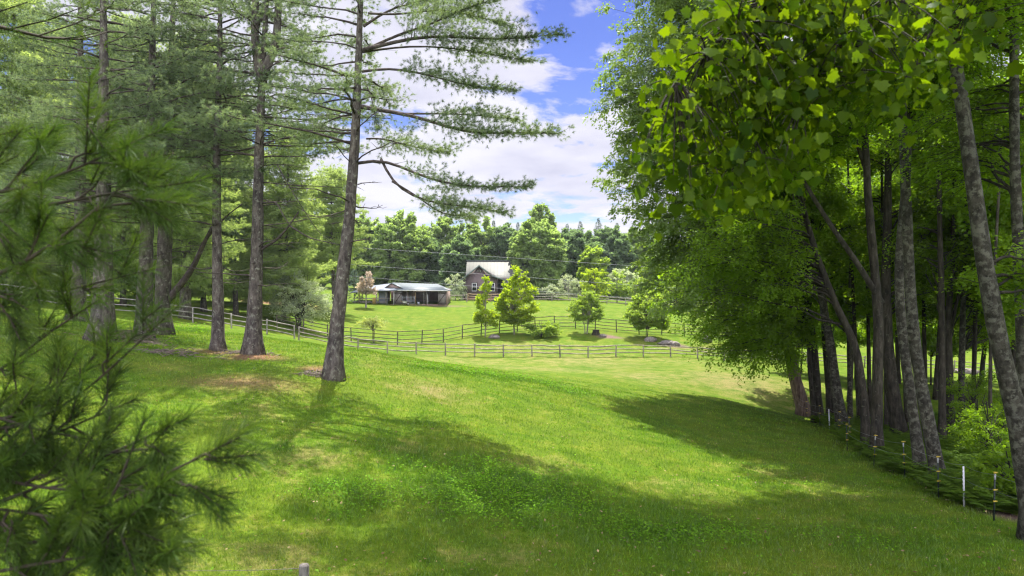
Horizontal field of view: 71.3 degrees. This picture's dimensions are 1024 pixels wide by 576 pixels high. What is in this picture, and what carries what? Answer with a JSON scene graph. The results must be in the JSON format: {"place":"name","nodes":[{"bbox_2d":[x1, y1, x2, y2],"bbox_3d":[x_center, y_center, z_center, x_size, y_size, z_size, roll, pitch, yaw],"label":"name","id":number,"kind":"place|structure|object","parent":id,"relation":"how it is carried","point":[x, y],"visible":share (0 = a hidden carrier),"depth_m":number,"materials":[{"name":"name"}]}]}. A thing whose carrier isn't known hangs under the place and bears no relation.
{"place":"outdoors","nodes":[
{"label":"outdoors","id":0,"kind":"place"},
{"bbox_2d":[0,283,1023,575],"bbox_3d":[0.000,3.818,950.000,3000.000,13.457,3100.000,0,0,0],"label":"ground","id":1,"kind":"structure","parent":0,"point":[632,365],"depth_m":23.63,"materials":[{"name":"green plant"}]},
{"bbox_2d":[0,0,75,293],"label":"pine tree","id":2,"kind":"object","parent":1,"relation":"on","point":[9,66],"visible":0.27,"depth_m":59.62,"materials":[{"name":"green plant"}]},
{"bbox_2d":[0,169,90,291],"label":"pine tree","id":3,"kind":"object","parent":1,"relation":"on","point":[50,269],"visible":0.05,"depth_m":63.07,"materials":[{"name":"green plant"}]},
{"bbox_2d":[4,10,93,290],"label":"pine tree","id":4,"kind":"object","parent":1,"relation":"on","point":[65,76],"visible":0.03,"depth_m":71.50,"materials":[{"name":"green plant"}]},
{"bbox_2d":[0,0,187,321],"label":"pine tree","id":5,"kind":"object","parent":1,"relation":"on","point":[24,100],"visible":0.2,"depth_m":39.70,"materials":[{"name":"green plant"}]},
{"bbox_2d":[41,12,180,306],"bbox_3d":[-35.363,-11.897,65.945,12.054,27.685,11.396,0,0,0],"label":"pine tree","id":6,"kind":"object","parent":1,"relation":"on","point":[123,291],"visible":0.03,"depth_m":64.71,"materials":[{"name":"green plant"}]},
{"bbox_2d":[0,0,233,342],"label":"pine tree","id":7,"kind":"object","parent":1,"relation":"on","point":[142,72],"visible":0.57,"depth_m":31.75,"materials":[{"name":"green plant"}]},
{"bbox_2d":[65,330,173,345],"bbox_3d":[-18.062,2.371,32.996,5.130,1.075,2.989,0,0,0],"label":"brush pile","id":8,"kind":"object","parent":1,"relation":"on","point":[138,339],"visible":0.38,"depth_m":32.83,"materials":[{"name":"brown wood"}]},
{"bbox_2d":[0,0,284,575],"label":"pine tree","id":9,"kind":"object","parent":1,"relation":"on","point":[102,551],"visible":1,"depth_m":2.71,"materials":[{"name":"green plant"}]},
{"bbox_2d":[16,0,277,341],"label":"pine tree","id":10,"kind":"object","parent":1,"relation":"on","point":[147,259],"visible":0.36,"depth_m":33.63,"materials":[{"name":"green plant"}]},
{"bbox_2d":[1,284,294,338],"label":"rail fence","id":11,"kind":"object","parent":1,"relation":"on","point":[266,324],"visible":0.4,"depth_m":60.75,"materials":[{"name":"grey wood"}]},
{"bbox_2d":[40,0,274,334],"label":"pine tree","id":12,"kind":"object","parent":1,"relation":"on","point":[166,271],"visible":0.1,"depth_m":37.68,"materials":[{"name":"green plant"}]},
{"bbox_2d":[113,226,211,303],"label":"pine tree","id":13,"kind":"object","parent":1,"relation":"on","point":[196,293],"visible":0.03,"depth_m":70.21,"materials":[{"name":"green plant"}]},
{"bbox_2d":[127,345,227,359],"bbox_3d":[-14.642,2.856,31.137,4.754,0.814,2.667,0,0,18],"label":"brush pile","id":14,"kind":"object","parent":1,"relation":"on","point":[167,351],"visible":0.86,"depth_m":30.84,"materials":[{"name":"brown wood"}]},
{"bbox_2d":[119,32,250,319],"bbox_3d":[-28.614,-9.929,62.973,11.094,25.830,10.977,0,0,0],"label":"pine tree","id":15,"kind":"object","parent":1,"relation":"on","point":[182,260],"visible":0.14,"depth_m":62.33,"materials":[{"name":"green plant"}]},
{"bbox_2d":[171,197,250,300],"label":"pine tree","id":16,"kind":"object","parent":1,"relation":"on","point":[210,294],"depth_m":82.77,"materials":[{"name":"green plant"}]},
{"bbox_2d":[76,0,350,351],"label":"pine tree","id":17,"kind":"object","parent":1,"relation":"on","point":[217,341],"visible":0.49,"depth_m":33.79,"materials":[{"name":"green plant"}]},
{"bbox_2d":[177,94,251,311],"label":"pine tree","id":18,"kind":"object","parent":1,"relation":"on","point":[203,300],"visible":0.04,"depth_m":73.18,"materials":[{"name":"green plant"}]},
{"bbox_2d":[197,94,284,314],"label":"pine tree","id":19,"kind":"object","parent":1,"relation":"on","point":[236,266],"visible":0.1,"depth_m":75.20,"materials":[{"name":"green plant"}]},
{"bbox_2d":[224,189,308,302],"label":"pine tree","id":20,"kind":"object","parent":1,"relation":"on","point":[243,300],"visible":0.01,"depth_m":86.62,"materials":[{"name":"green plant"}]},
{"bbox_2d":[159,0,388,354],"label":"pine tree","id":21,"kind":"object","parent":1,"relation":"on","point":[252,342],"visible":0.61,"depth_m":32.82,"materials":[{"name":"green plant"}]},
{"bbox_2d":[231,127,336,319],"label":"pine tree","id":22,"kind":"object","parent":1,"relation":"on","point":[298,257],"visible":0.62,"depth_m":78.80,"materials":[{"name":"green plant"}]},
{"bbox_2d":[263,268,333,328],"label":"willow tree","id":23,"kind":"object","parent":1,"relation":"on","point":[298,306],"visible":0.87,"depth_m":77.27,"materials":[{"name":"green plant"}]},
{"bbox_2d":[299,563,308,575],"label":"fence post","id":24,"kind":"object","parent":1,"relation":"on","point":[303,569],"visible":1,"depth_m":10.85,"materials":[{"name":"grey wood"}]},
{"bbox_2d":[305,215,336,286],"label":"forest tree","id":25,"kind":"object","parent":1,"relation":"on","point":[323,276],"visible":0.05,"depth_m":146.91,"materials":[{"name":"green plant"}]},
{"bbox_2d":[296,368,349,377],"bbox_3d":[-7.692,3.382,28.369,1.807,0.540,1.776,0,0,22],"label":"brush pile","id":26,"kind":"object","parent":1,"relation":"on","point":[317,372],"visible":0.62,"depth_m":28.07,"materials":[{"name":"grey wood"}]},
{"bbox_2d":[302,160,380,302],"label":"pine tree","id":27,"kind":"object","parent":1,"relation":"on","point":[326,252],"visible":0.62,"depth_m":95.84,"materials":[{"name":"green plant"}]},
{"bbox_2d":[347,268,364,301],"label":"spruce tree","id":28,"kind":"object","parent":1,"relation":"on","point":[355,282],"visible":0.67,"depth_m":111.96,"materials":[{"name":"green plant"}]},
{"bbox_2d":[334,213,378,287],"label":"forest tree","id":29,"kind":"object","parent":1,"relation":"on","point":[364,255],"visible":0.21,"depth_m":146.67,"materials":[{"name":"green plant"}]},
{"bbox_2d":[355,271,377,307],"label":"garden tree","id":30,"kind":"object","parent":1,"relation":"on","point":[365,289],"visible":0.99,"depth_m":104.66,"materials":[{"name":"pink plant"}]},
{"bbox_2d":[355,316,388,339],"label":"young tree","id":31,"kind":"object","parent":1,"relation":"on","point":[375,321],"visible":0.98,"depth_m":80.94,"materials":[{"name":"green plant"}]},
{"bbox_2d":[357,223,399,286],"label":"forest tree","id":32,"kind":"object","parent":1,"relation":"on","point":[378,282],"visible":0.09,"depth_m":146.65,"materials":[{"name":"green plant"}]},
{"bbox_2d":[200,0,575,381],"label":"pine tree","id":33,"kind":"object","parent":1,"relation":"on","point":[333,369],"visible":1,"depth_m":27.73,"materials":[{"name":"green plant"}]},
{"bbox_2d":[366,209,435,283],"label":"forest tree","id":34,"kind":"object","parent":1,"relation":"on","point":[408,234],"visible":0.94,"depth_m":142.11,"materials":[{"name":"green plant"}]},
{"bbox_2d":[350,282,451,305],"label":"barn","id":35,"kind":"structure","parent":1,"relation":"on","point":[412,292],"depth_m":110.85,"materials":[{"name":"grey metal"}]},
{"bbox_2d":[438,291,445,304],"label":"door","id":36,"kind":"structure","parent":35,"relation":"in","point":[441,294],"depth_m":109.91,"materials":[{"name":"grey wood"}]},
{"bbox_2d":[414,237,444,283],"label":"forest tree","id":37,"kind":"object","parent":1,"relation":"on","point":[433,263],"visible":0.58,"depth_m":149.38,"materials":[{"name":"green plant"}]},
{"bbox_2d":[427,216,469,280],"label":"forest tree","id":38,"kind":"object","parent":1,"relation":"on","point":[440,229],"visible":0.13,"depth_m":155.22,"materials":[{"name":"green plant"}]},
{"bbox_2d":[444,273,468,299],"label":"garden tree","id":39,"kind":"object","parent":1,"relation":"on","point":[457,286],"visible":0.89,"depth_m":122.74,"materials":[{"name":"green plant"}]},
{"bbox_2d":[438,234,480,294],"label":"forest tree","id":40,"kind":"object","parent":1,"relation":"on","point":[452,261],"visible":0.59,"depth_m":135.73,"materials":[{"name":"green plant"}]},
{"bbox_2d":[461,215,502,259],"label":"forest tree","id":41,"kind":"object","parent":1,"relation":"on","point":[477,237],"visible":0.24,"depth_m":156.63,"materials":[{"name":"green plant"}]},
{"bbox_2d":[472,275,501,336],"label":"young tree","id":42,"kind":"object","parent":1,"relation":"on","point":[480,303],"visible":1,"depth_m":84.20,"materials":[{"name":"green plant"}]},
{"bbox_2d":[458,260,526,299],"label":"house","id":43,"kind":"structure","parent":1,"relation":"on","point":[493,269],"depth_m":127.40,"materials":[{"name":"grey"}]},
{"bbox_2d":[485,222,517,259],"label":"forest tree","id":44,"kind":"object","parent":1,"relation":"on","point":[500,240],"visible":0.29,"depth_m":155.59,"materials":[{"name":"green plant"}]},
{"bbox_2d":[276,315,729,344],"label":"rail fence","id":45,"kind":"object","parent":1,"relation":"on","point":[422,334],"visible":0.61,"depth_m":81.71,"materials":[{"name":"grey wood"}]},
{"bbox_2d":[493,265,540,334],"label":"young tree","id":46,"kind":"object","parent":1,"relation":"on","point":[511,313],"visible":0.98,"depth_m":85.77,"materials":[{"name":"green plant"}]},
{"bbox_2d":[506,217,567,297],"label":"forest tree","id":47,"kind":"object","parent":1,"relation":"on","point":[542,242],"visible":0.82,"depth_m":130.57,"materials":[{"name":"green plant"}]},
{"bbox_2d":[521,202,557,229],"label":"forest tree","id":48,"kind":"object","parent":1,"relation":"on","point":[537,211],"visible":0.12,"depth_m":171.26,"materials":[{"name":"green plant"}]},
{"bbox_2d":[521,320,562,338],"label":"shrub","id":49,"kind":"object","parent":1,"relation":"on","point":[545,330],"visible":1,"depth_m":84.48,"materials":[{"name":"green plant"}]},
{"bbox_2d":[91,317,993,575],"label":"meadow weeds","id":50,"kind":"object","parent":1,"relation":"on","point":[579,510],"visible":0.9,"depth_m":17.37,"materials":[{"name":"green plant"}]},
{"bbox_2d":[537,283,565,299],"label":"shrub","id":51,"kind":"object","parent":1,"relation":"on","point":[550,289],"visible":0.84,"depth_m":125.00,"materials":[{"name":"green plant"}]},
{"bbox_2d":[560,227,574,291],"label":"forest tree","id":52,"kind":"object","parent":1,"relation":"on","point":[565,230],"visible":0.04,"depth_m":162.56,"materials":[{"name":"green plant"}]},
{"bbox_2d":[558,274,579,298],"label":"garden tree","id":53,"kind":"object","parent":1,"relation":"on","point":[573,282],"visible":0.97,"depth_m":125.64,"materials":[{"name":"green plant"}]},
{"bbox_2d":[135,344,1016,575],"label":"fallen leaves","id":54,"kind":"object","parent":1,"relation":"on","point":[600,510],"visible":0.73,"depth_m":17.06,"materials":[{"name":"brown plant"}]},
{"bbox_2d":[566,279,588,297],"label":"garden tree","id":55,"kind":"object","parent":1,"relation":"on","point":[578,291],"visible":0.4,"depth_m":126.30,"materials":[{"name":"green plant"}]},
{"bbox_2d":[562,227,604,288],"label":"forest tree","id":56,"kind":"object","parent":1,"relation":"on","point":[577,240],"visible":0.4,"depth_m":147.82,"materials":[{"name":"green plant"}]},
{"bbox_2d":[566,289,605,333],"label":"young tree","id":57,"kind":"object","parent":1,"relation":"on","point":[589,304],"visible":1,"depth_m":86.77,"materials":[{"name":"green plant"}]},
{"bbox_2d":[576,245,610,298],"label":"forest tree","id":58,"kind":"object","parent":1,"relation":"on","point":[590,257],"visible":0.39,"depth_m":138.40,"materials":[{"name":"green plant"}]},
{"bbox_2d":[580,268,610,298],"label":"garden tree","id":59,"kind":"object","parent":1,"relation":"on","point":[591,286],"visible":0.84,"depth_m":123.43,"materials":[{"name":"green plant"}]},
{"bbox_2d":[587,225,639,272],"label":"forest tree","id":60,"kind":"object","parent":1,"relation":"on","point":[619,245],"visible":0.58,"depth_m":152.68,"materials":[{"name":"green plant"}]},
{"bbox_2d":[601,270,634,302],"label":"garden tree","id":61,"kind":"object","parent":1,"relation":"on","point":[619,290],"visible":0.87,"depth_m":125.23,"materials":[{"name":"green plant"}]},
{"bbox_2d":[605,268,640,300],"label":"tree","id":62,"kind":"object","parent":1,"relation":"on","point":[628,274],"visible":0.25,"depth_m":137.71,"materials":[{"name":"green plant"}]},
{"bbox_2d":[533,294,731,315],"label":"rail fence","id":63,"kind":"object","parent":1,"relation":"on","point":[581,295],"visible":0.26,"depth_m":119.83,"materials":[{"name":"grey wood"}]},
{"bbox_2d":[626,277,656,300],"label":"garden tree","id":64,"kind":"object","parent":1,"relation":"on","point":[631,291],"visible":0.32,"depth_m":123.89,"materials":[{"name":"green plant"}]},
{"bbox_2d":[620,226,664,294],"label":"forest tree","id":65,"kind":"object","parent":1,"relation":"on","point":[639,251],"visible":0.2,"depth_m":156.28,"materials":[{"name":"green plant"}]},
{"bbox_2d":[298,326,995,373],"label":"rail fence","id":66,"kind":"object","parent":1,"relation":"on","point":[532,352],"visible":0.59,"depth_m":75.23,"materials":[{"name":"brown wood"}]},
{"bbox_2d":[621,289,672,336],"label":"young tree","id":67,"kind":"object","parent":1,"relation":"on","point":[639,303],"visible":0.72,"depth_m":85.34,"materials":[{"name":"green plant"}]},
{"bbox_2d":[657,281,694,303],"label":"garden tree","id":68,"kind":"object","parent":1,"relation":"on","point":[663,294],"visible":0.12,"depth_m":119.63,"materials":[{"name":"green plant"}]},
{"bbox_2d":[581,0,824,417],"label":"birch tree","id":69,"kind":"object","parent":1,"relation":"on","point":[664,224],"visible":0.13,"depth_m":44.88,"materials":[{"name":"green plant"}]},
{"bbox_2d":[640,205,818,417],"bbox_3d":[15.639,-0.746,50.463,13.746,21.305,10.321,0,0,0],"label":"beech tree","id":70,"kind":"object","parent":1,"relation":"on","point":[800,398],"visible":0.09,"depth_m":49.84,"materials":[{"name":"green plant"}]},
{"bbox_2d":[686,224,845,422],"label":"sapling","id":71,"kind":"object","parent":1,"relation":"on","point":[777,329],"visible":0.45,"depth_m":43.74,"materials":[{"name":"green plant"}]},
{"bbox_2d":[674,131,879,426],"bbox_3d":[14.994,-1.533,40.644,11.184,20.360,9.586,0,0,21],"label":"beech tree","id":72,"kind":"object","parent":1,"relation":"on","point":[835,206],"visible":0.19,"depth_m":39.48,"materials":[{"name":"green plant"}]},
{"bbox_2d":[652,75,934,448],"bbox_3d":[12.544,-1.929,32.812,12.088,19.853,9.503,0,0,0],"label":"beech tree","id":73,"kind":"object","parent":1,"relation":"on","point":[789,255],"visible":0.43,"depth_m":33.48,"materials":[{"name":"green plant"}]},
{"bbox_2d":[791,303,841,373],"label":"young tree","id":74,"kind":"object","parent":1,"relation":"on","point":[820,338],"visible":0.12,"depth_m":68.80,"materials":[{"name":"green plant"}]},
{"bbox_2d":[614,0,1023,253],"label":"maple tree","id":75,"kind":"object","parent":1,"relation":"on","point":[753,94],"visible":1,"depth_m":4.83,"materials":[{"name":"green plant"}]},
{"bbox_2d":[799,139,883,415],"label":"beech tree","id":76,"kind":"object","parent":1,"relation":"on","point":[829,399],"visible":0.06,"depth_m":50.83,"materials":[{"name":"green plant"}]},
{"bbox_2d":[689,0,996,457],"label":"beech tree","id":77,"kind":"object","parent":1,"relation":"on","point":[873,283],"visible":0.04,"depth_m":30.83,"materials":[{"name":"brown plant"}]},
{"bbox_2d":[816,164,877,419],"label":"sapling","id":78,"kind":"object","parent":1,"relation":"on","point":[845,303],"visible":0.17,"depth_m":44.60,"materials":[{"name":"green plant"}]},
{"bbox_2d":[817,166,877,418],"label":"sapling","id":79,"kind":"object","parent":1,"relation":"on","point":[849,392],"visible":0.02,"depth_m":47.91,"materials":[{"name":"brown plant"}]},
{"bbox_2d":[816,312,894,378],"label":"young tree","id":80,"kind":"object","parent":1,"relation":"on","point":[861,337],"visible":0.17,"depth_m":64.46,"materials":[{"name":"green plant"}]},
{"bbox_2d":[819,133,899,401],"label":"broadleaf tree","id":81,"kind":"object","parent":1,"relation":"on","point":[862,278],"visible":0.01,"depth_m":56.76,"materials":[{"name":"green plant"}]},
{"bbox_2d":[831,174,895,413],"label":"sapling","id":82,"kind":"object","parent":1,"relation":"on","point":[869,383],"visible":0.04,"depth_m":47.92,"materials":[{"name":"brown plant"}]},
{"bbox_2d":[819,134,936,428],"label":"sapling","id":83,"kind":"object","parent":1,"relation":"on","point":[878,199],"visible":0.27,"depth_m":40.98,"materials":[{"name":"green plant"}]},
{"bbox_2d":[825,104,973,434],"bbox_3d":[20.709,-2.630,39.283,11.907,21.569,8.854,0,0,0],"label":"beech tree","id":84,"kind":"object","parent":1,"relation":"on","point":[897,420],"visible":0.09,"depth_m":36.94,"materials":[{"name":"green plant"}]},
{"bbox_2d":[858,197,961,425],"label":"sapling","id":85,"kind":"object","parent":1,"relation":"on","point":[905,410],"visible":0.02,"depth_m":39.97,"materials":[{"name":"green plant"}]},
{"bbox_2d":[870,134,953,399],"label":"broadleaf tree","id":86,"kind":"object","parent":1,"relation":"on","point":[935,392],"visible":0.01,"depth_m":55.97,"materials":[{"name":"brown plant"}]},
{"bbox_2d":[860,139,967,383],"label":"broadleaf tree","id":87,"kind":"object","parent":1,"relation":"on","point":[897,355],"depth_m":62.99,"materials":[{"name":"brown plant"}]},
{"bbox_2d":[809,407,1018,514],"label":"fern undergrowth","id":88,"kind":"object","parent":1,"relation":"on","point":[951,487],"visible":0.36,"depth_m":26.37,"materials":[{"name":"green plant"}]},
{"bbox_2d":[815,11,1019,468],"bbox_3d":[5.400,-5.318,26.499,24.955,24.931,10.735,0,0,-8],"label":"beech tree","id":89,"kind":"object","parent":1,"relation":"on","point":[916,440],"visible":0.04,"depth_m":25.86,"materials":[{"name":"grey plant"}]},
{"bbox_2d":[853,77,1001,438],"bbox_3d":[22.083,-2.478,36.440,8.261,20.545,9.094,0,0,0],"label":"beech tree","id":90,"kind":"object","parent":1,"relation":"on","point":[931,267],"visible":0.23,"depth_m":35.17,"materials":[{"name":"green plant"}]},
{"bbox_2d":[835,0,1023,477],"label":"beech tree","id":91,"kind":"object","parent":1,"relation":"on","point":[930,433],"visible":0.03,"depth_m":24.34,"materials":[{"name":"grey plant"}]},
{"bbox_2d":[899,172,959,382],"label":"sapling","id":92,"kind":"object","parent":1,"relation":"on","point":[924,346],"visible":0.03,"depth_m":41.93,"materials":[{"name":"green plant"}]},
{"bbox_2d":[893,297,980,384],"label":"young tree","id":93,"kind":"object","parent":1,"relation":"on","point":[931,335],"visible":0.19,"depth_m":60.48,"materials":[{"name":"green plant"}]},
{"bbox_2d":[870,0,1023,540],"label":"birch tree","id":94,"kind":"object","parent":1,"relation":"on","point":[988,277],"visible":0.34,"depth_m":16.89,"materials":[{"name":"grey plant"}]},
{"bbox_2d":[874,99,1022,435],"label":"beech tree","id":95,"kind":"object","parent":1,"relation":"on","point":[951,321],"visible":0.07,"depth_m":36.47,"materials":[{"name":"green plant"}]},
{"bbox_2d":[880,1,1023,396],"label":"birch tree","id":96,"kind":"object","parent":1,"relation":"on","point":[1012,90],"visible":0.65,"depth_m":21.04,"materials":[{"name":"green plant"}]},
{"bbox_2d":[917,179,1014,425],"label":"sapling","id":97,"kind":"object","parent":1,"relation":"on","point":[974,346],"visible":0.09,"depth_m":38.14,"materials":[{"name":"green plant"}]},
{"bbox_2d":[920,52,1023,438],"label":"tree","id":98,"kind":"object","parent":1,"relation":"on","point":[990,352],"visible":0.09,"depth_m":29.96,"materials":[{"name":"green plant"}]},
{"bbox_2d":[946,369,1004,434],"bbox_3d":[22.125,5.745,33.993,3.219,4.164,2.988,0,0,-37],"label":"shrub","id":99,"kind":"object","parent":1,"relation":"on","point":[977,393],"visible":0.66,"depth_m":34.04,"materials":[{"name":"green plant"}]},
{"bbox_2d":[936,167,1015,424],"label":"beech tree","id":100,"kind":"object","parent":1,"relation":"on","point":[964,332],"visible":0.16,"depth_m":37.59,"materials":[{"name":"brown plant"}]},
{"bbox_2d":[943,400,1009,454],"bbox_3d":[18.351,5.641,27.064,3.375,2.738,3.139,0,0,0],"label":"shrub","id":101,"kind":"object","parent":1,"relation":"on","point":[980,430],"visible":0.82,"depth_m":26.93,"materials":[{"name":"green plant"}]},
{"bbox_2d":[978,342,986,386],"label":"broadleaf tree","id":102,"kind":"object","parent":1,"relation":"on","point":[982,363],"depth_m":59.98,"materials":[{"name":"brown plant"}]},
{"bbox_2d":[942,59,1023,335],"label":"broadleaf tree","id":103,"kind":"object","parent":1,"relation":"on","point":[1004,226],"visible":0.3,"depth_m":32.89,"materials":[{"name":"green plant"}]},
{"bbox_2d":[960,444,1016,499],"bbox_3d":[14.421,5.520,20.365,2.758,2.029,2.096,0,0,22],"label":"shrub","id":104,"kind":"object","parent":1,"relation":"on","point":[991,460],"visible":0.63,"depth_m":20.45,"materials":[{"name":"green plant"}]},
{"bbox_2d":[993,472,997,520],"bbox_3d":[12.628,5.503,18.691,0.140,1.388,0.063,1,1,-17],"label":"fence post","id":105,"kind":"object","parent":1,"relation":"on","point":[994,490],"visible":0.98,"depth_m":18.69,"materials":[{"name":"grey metal"}]},
{"bbox_2d":[0,0,1023,239],"label":"sky","id":106,"kind":"structure","parent":0,"point":[558,90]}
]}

